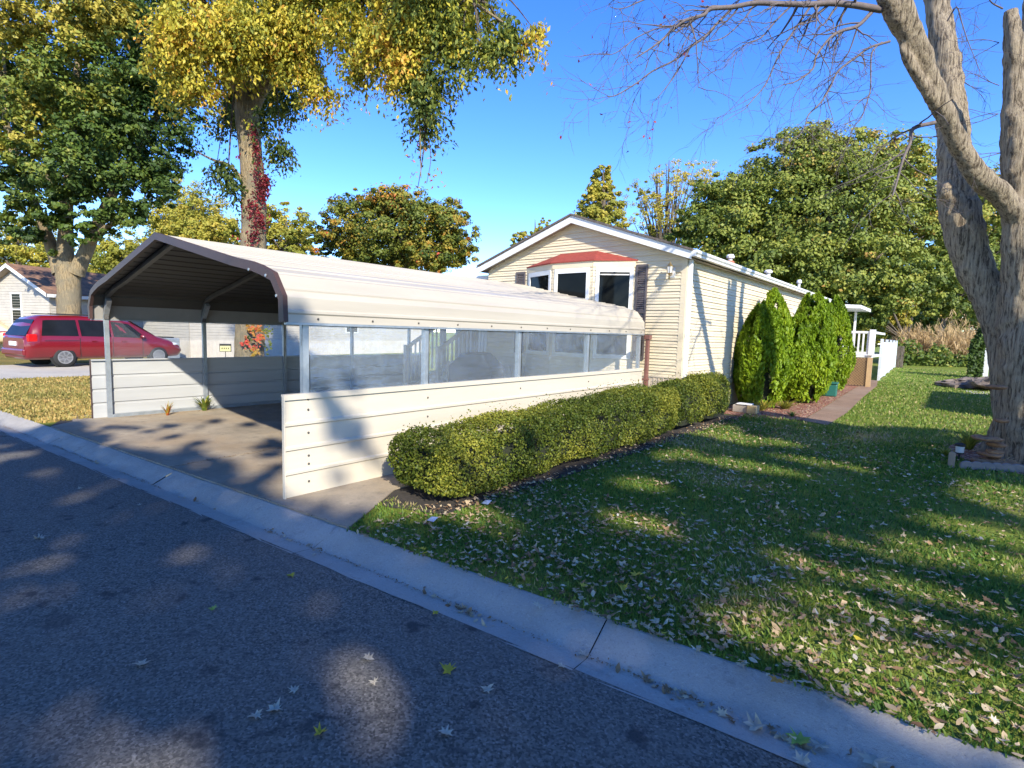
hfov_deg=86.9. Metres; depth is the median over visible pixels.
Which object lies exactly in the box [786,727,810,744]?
fallen leaf
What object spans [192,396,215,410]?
weed
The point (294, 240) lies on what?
background tree
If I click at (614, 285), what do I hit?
window
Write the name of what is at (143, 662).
fallen leaf
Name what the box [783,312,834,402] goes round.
arborvitae
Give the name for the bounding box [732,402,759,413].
stacked blocks
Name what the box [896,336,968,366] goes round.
shrub thicket
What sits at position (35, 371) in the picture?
parking pad
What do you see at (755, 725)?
fallen leaf
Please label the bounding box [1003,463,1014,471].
edging stone
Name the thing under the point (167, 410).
weed
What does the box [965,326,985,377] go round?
evergreen shrub
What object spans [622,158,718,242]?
background tree
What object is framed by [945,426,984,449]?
ornamental grass
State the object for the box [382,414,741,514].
hedge bed
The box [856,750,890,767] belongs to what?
fallen leaf
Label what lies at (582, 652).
fallen leaf
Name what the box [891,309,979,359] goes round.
dry reeds
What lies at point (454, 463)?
boxwood hedge
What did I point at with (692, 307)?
mobile home
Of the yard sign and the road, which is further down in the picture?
the road
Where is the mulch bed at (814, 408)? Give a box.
[724,385,857,419]
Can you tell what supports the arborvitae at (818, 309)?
on the mulch bed at (814, 408)
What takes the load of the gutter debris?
on the kerb
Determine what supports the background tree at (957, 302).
on the lawn at (965, 532)
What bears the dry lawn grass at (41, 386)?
on the dry grass at (4, 360)
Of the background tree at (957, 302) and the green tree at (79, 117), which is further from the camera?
the background tree at (957, 302)
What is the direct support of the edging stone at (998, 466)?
on the lawn at (965, 532)
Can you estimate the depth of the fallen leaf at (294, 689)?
2.50 m
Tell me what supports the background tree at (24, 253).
on the lawn at (965, 532)
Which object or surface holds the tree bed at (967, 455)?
on the lawn at (965, 532)
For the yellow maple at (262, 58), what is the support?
on the dry grass at (4, 360)
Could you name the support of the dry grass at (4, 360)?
on the lawn at (965, 532)
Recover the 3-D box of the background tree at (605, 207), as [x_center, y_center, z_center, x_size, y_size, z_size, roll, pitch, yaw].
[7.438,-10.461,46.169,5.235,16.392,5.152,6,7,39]
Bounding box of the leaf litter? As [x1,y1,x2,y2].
[94,391,1023,767]
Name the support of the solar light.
on the lawn at (965, 532)
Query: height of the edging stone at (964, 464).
0.105 m
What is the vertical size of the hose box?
0.406 m
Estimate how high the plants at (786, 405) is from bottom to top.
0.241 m
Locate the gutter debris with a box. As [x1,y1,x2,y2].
[4,405,730,709]
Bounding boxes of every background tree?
[0,210,76,267]
[78,234,138,273]
[123,178,240,245]
[266,201,323,255]
[305,182,481,273]
[509,217,550,245]
[572,164,630,228]
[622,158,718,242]
[661,118,965,328]
[838,301,979,347]
[850,303,918,351]
[902,279,944,329]
[920,161,1001,333]
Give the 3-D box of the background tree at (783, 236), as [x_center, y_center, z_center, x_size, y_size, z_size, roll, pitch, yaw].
[21.632,-9.600,37.667,17.460,17.058,18.411,6,7,39]
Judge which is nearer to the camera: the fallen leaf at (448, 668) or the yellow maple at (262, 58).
the fallen leaf at (448, 668)
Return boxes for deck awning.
[845,304,870,336]
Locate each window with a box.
[10,292,22,323]
[345,327,357,332]
[526,270,551,354]
[552,267,589,356]
[592,267,633,358]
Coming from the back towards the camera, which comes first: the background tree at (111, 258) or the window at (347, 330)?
the background tree at (111, 258)
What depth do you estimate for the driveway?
6.82 m
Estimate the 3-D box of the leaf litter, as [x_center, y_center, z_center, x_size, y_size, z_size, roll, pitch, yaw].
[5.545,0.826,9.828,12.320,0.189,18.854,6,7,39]
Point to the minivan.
(62, 340)
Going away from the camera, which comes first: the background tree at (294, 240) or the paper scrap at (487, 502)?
the paper scrap at (487, 502)
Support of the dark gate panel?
on the lawn at (965, 532)
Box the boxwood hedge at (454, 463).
[386,379,681,497]
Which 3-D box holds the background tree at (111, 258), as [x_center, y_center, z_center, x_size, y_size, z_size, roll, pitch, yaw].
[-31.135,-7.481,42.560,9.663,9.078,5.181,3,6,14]
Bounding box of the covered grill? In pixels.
[448,352,504,381]
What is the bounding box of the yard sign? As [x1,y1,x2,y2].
[219,344,230,356]
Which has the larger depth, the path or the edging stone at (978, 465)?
the path
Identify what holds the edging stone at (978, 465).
on the lawn at (965, 532)
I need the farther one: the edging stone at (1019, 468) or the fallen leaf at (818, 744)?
the edging stone at (1019, 468)
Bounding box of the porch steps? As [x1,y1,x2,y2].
[403,328,478,384]
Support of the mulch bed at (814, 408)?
on the lawn at (965, 532)
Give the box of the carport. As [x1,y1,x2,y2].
[88,232,644,498]
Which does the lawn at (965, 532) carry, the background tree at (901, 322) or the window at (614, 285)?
the background tree at (901, 322)
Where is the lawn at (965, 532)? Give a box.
[1,332,1023,759]
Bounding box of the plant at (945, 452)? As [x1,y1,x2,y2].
[934,447,954,455]
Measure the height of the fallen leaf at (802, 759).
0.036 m
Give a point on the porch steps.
(440, 374)
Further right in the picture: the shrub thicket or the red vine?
the shrub thicket
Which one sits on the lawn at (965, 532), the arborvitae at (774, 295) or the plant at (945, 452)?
the plant at (945, 452)
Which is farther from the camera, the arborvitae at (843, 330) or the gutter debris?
the arborvitae at (843, 330)
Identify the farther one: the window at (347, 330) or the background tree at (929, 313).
the background tree at (929, 313)
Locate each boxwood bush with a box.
[644,372,707,427]
[683,367,730,419]
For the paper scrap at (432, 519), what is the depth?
4.47 m
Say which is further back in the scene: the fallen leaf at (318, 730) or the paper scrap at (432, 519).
the paper scrap at (432, 519)
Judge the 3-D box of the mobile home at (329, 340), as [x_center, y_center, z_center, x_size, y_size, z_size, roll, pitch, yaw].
[-12.340,-3.728,33.388,5.060,3.620,17.720,5,6,31]
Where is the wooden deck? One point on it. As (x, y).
(860, 375)
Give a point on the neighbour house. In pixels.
(26, 290)
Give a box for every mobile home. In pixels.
[143,320,429,357]
[455,213,831,404]
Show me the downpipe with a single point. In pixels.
(647, 338)
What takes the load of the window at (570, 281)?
in the mobile home at (692, 307)
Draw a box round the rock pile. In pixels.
[934,376,989,390]
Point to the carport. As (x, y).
(345, 418)
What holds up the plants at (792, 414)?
on the mulch bed at (814, 408)
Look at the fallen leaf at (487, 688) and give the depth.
2.55 m
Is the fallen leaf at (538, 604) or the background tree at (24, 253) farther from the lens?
the background tree at (24, 253)
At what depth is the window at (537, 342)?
12.26 m
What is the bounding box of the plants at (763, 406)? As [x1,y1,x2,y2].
[749,399,782,410]
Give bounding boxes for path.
[803,380,877,424]
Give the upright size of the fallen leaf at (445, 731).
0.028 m
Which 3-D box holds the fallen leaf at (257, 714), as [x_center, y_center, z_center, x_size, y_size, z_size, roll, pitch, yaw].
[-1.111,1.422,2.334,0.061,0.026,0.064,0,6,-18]
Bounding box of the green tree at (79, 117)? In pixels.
[0,0,213,315]
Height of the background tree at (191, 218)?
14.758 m
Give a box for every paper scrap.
[428,516,437,521]
[482,500,491,504]
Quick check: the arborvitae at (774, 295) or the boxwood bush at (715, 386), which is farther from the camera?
the arborvitae at (774, 295)
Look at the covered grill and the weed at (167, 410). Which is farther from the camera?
the covered grill
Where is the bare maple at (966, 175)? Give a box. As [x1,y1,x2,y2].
[541,0,1023,464]
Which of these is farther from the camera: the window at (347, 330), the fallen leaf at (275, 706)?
the window at (347, 330)
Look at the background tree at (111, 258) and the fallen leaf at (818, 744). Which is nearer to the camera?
the fallen leaf at (818, 744)
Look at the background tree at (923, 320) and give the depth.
71.77 m
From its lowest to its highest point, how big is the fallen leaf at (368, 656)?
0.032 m
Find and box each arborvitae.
[733,300,791,407]
[750,287,795,400]
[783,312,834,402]
[794,291,838,395]
[819,295,856,389]
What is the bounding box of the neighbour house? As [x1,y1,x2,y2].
[0,263,142,350]
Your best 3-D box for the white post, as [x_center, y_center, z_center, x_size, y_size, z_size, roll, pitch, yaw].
[24.092,-1.099,27.478,0.320,1.480,0.260,6,7,39]
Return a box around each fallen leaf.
[133,658,150,665]
[247,709,261,718]
[266,696,282,710]
[289,686,298,692]
[313,721,327,735]
[361,653,373,659]
[438,724,452,735]
[440,663,455,674]
[481,683,493,692]
[533,601,544,608]
[578,649,589,655]
[617,583,627,590]
[630,570,642,575]
[743,711,765,730]
[768,674,784,683]
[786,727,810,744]
[793,750,809,766]
[811,739,830,749]
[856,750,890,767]
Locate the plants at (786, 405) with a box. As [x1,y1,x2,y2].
[774,399,802,408]
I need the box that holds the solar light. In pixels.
[955,443,965,460]
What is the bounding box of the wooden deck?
[838,330,884,386]
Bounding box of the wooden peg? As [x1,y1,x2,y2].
[948,451,955,467]
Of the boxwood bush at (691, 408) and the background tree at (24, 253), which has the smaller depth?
the boxwood bush at (691, 408)
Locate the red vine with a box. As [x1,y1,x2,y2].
[232,121,275,356]
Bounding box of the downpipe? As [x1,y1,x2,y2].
[642,335,651,405]
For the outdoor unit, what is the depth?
23.99 m
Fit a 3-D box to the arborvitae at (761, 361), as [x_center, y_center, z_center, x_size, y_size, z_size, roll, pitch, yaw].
[5.919,-0.717,12.789,1.318,2.518,1.327,6,7,39]
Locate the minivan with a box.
[1,313,180,366]
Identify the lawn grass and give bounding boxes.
[0,375,91,422]
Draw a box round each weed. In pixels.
[161,401,172,414]
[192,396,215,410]
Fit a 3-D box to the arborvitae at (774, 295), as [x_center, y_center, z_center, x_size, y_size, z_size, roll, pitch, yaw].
[6.661,-1.010,13.910,1.318,2.939,1.473,6,7,39]
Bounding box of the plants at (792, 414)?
[782,411,800,416]
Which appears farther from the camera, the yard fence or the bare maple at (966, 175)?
the yard fence
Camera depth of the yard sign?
20.50 m
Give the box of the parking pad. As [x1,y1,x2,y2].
[0,363,89,378]
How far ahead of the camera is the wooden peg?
7.03 m
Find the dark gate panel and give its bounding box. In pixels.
[896,346,904,367]
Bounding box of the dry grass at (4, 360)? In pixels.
[0,351,318,420]
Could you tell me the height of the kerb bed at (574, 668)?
0.001 m
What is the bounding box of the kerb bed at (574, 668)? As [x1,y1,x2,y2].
[48,438,598,668]
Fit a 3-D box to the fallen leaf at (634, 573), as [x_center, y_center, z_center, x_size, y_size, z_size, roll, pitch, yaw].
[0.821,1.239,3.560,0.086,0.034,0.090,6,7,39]
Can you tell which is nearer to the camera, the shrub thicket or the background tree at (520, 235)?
the shrub thicket
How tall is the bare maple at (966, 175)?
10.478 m
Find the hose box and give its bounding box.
[821,382,838,396]
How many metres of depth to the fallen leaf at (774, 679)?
2.48 m
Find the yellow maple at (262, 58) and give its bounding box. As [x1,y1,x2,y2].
[128,0,553,356]
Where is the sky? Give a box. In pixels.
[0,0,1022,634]
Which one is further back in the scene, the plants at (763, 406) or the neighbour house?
the neighbour house
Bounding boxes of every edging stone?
[959,461,974,469]
[972,461,984,469]
[982,462,994,470]
[992,462,1004,471]
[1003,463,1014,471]
[1012,464,1023,472]
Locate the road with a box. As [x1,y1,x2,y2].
[0,431,806,767]
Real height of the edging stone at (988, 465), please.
0.105 m
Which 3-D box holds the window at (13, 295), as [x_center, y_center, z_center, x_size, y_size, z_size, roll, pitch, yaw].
[-24.314,-3.666,26.519,0.750,1.650,0.027,3,6,17]
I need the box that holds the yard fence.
[877,339,897,380]
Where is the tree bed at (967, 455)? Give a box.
[949,442,1023,474]
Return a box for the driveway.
[51,403,408,528]
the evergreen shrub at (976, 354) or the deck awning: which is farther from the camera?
the evergreen shrub at (976, 354)
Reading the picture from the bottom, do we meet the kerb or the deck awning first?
the kerb
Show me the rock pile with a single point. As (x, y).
(972, 382)
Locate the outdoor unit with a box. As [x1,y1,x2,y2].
[157,336,179,357]
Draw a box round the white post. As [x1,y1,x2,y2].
[982,348,988,376]
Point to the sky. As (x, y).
(511, 168)
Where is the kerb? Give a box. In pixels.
[0,410,1023,767]
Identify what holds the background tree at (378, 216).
on the lawn at (965, 532)

